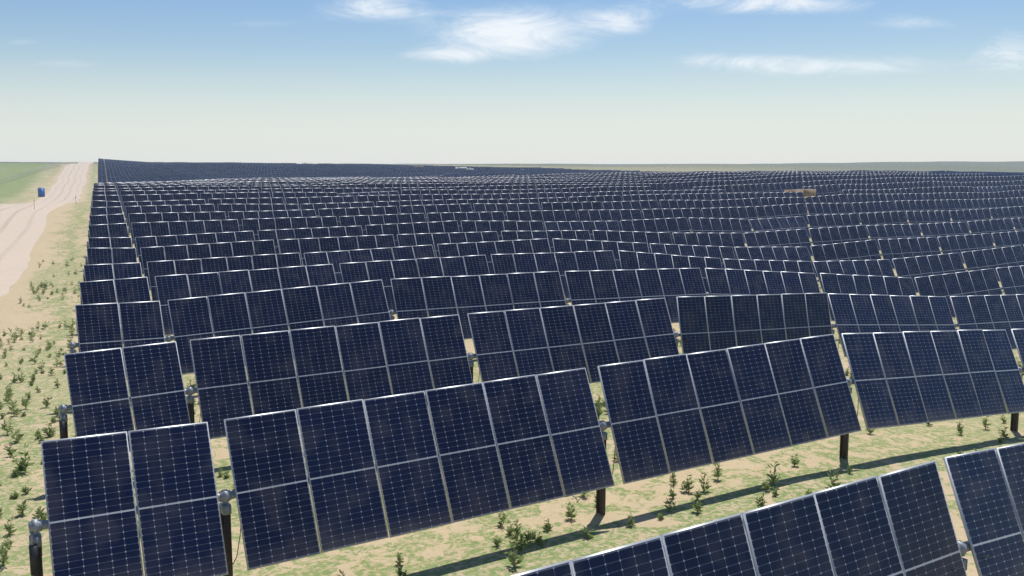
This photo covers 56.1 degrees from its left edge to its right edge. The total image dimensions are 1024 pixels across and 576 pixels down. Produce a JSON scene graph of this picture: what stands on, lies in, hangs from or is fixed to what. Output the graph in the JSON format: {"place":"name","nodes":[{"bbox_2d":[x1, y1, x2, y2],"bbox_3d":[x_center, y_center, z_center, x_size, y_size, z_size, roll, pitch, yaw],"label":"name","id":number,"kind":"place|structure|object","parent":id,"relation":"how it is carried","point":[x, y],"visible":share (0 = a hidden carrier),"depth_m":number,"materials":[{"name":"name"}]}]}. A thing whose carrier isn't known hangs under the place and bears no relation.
{"place":"outdoors","nodes":[
{"label":"outdoors","id":0,"kind":"place"},
{"bbox_2d":[0,162,93,296],"bbox_3d":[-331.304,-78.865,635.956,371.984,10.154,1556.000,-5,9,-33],"label":"dirt road","id":1,"kind":"structure","parent":0,"point":[22,226],"depth_m":92.33,"materials":[{"name":"beige soil"}]},
{"bbox_2d":[0,161,1023,575],"bbox_3d":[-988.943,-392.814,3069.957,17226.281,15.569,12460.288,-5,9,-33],"label":"ground","id":2,"kind":"structure","parent":0,"point":[468,547],"depth_m":21.71,"materials":[{"name":"beige soil"}]},
{"bbox_2d":[1,162,58,183],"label":"wire fence","id":3,"kind":"object","parent":2,"relation":"on","point":[27,172],"visible":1,"depth_m":338.29,"materials":[{"name":"grey metal"}]},
{"bbox_2d":[38,187,44,196],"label":"portable toilet","id":4,"kind":"object","parent":2,"relation":"on","point":[41,191],"visible":1,"depth_m":240.78,"materials":[{"name":"blue plastic"}]},
{"bbox_2d":[0,256,1023,575],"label":"weeds","id":5,"kind":"object","parent":2,"relation":"on","point":[510,530],"visible":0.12,"depth_m":20.62,"materials":[{"name":"green plant"}]},
{"bbox_2d":[28,169,1023,575],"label":"support posts","id":6,"kind":"object","parent":2,"relation":"on","point":[36,527],"visible":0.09,"depth_m":18.39,"materials":[{"name":"grey metal"}]},
{"bbox_2d":[41,171,1023,575],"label":"solar panels","id":7,"kind":"object","parent":6,"relation":"on","point":[631,265],"visible":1,"depth_m":23.80,"materials":[{"name":"glass"}]},
{"bbox_2d":[98,158,1023,182],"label":"distant solar panels","id":8,"kind":"object","parent":2,"relation":"on","point":[126,171],"visible":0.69,"depth_m":327.91,"materials":[{"name":"blue glass"}]},
{"bbox_2d":[784,189,815,196],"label":"module pallets","id":9,"kind":"object","parent":2,"relation":"on","point":[809,192],"visible":0.12,"depth_m":126.19,"materials":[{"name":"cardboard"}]},
{"bbox_2d":[0,0,1023,163],"label":"sky","id":10,"kind":"structure","parent":0,"point":[244,81],"materials":[{"name":"blue"}]}
]}

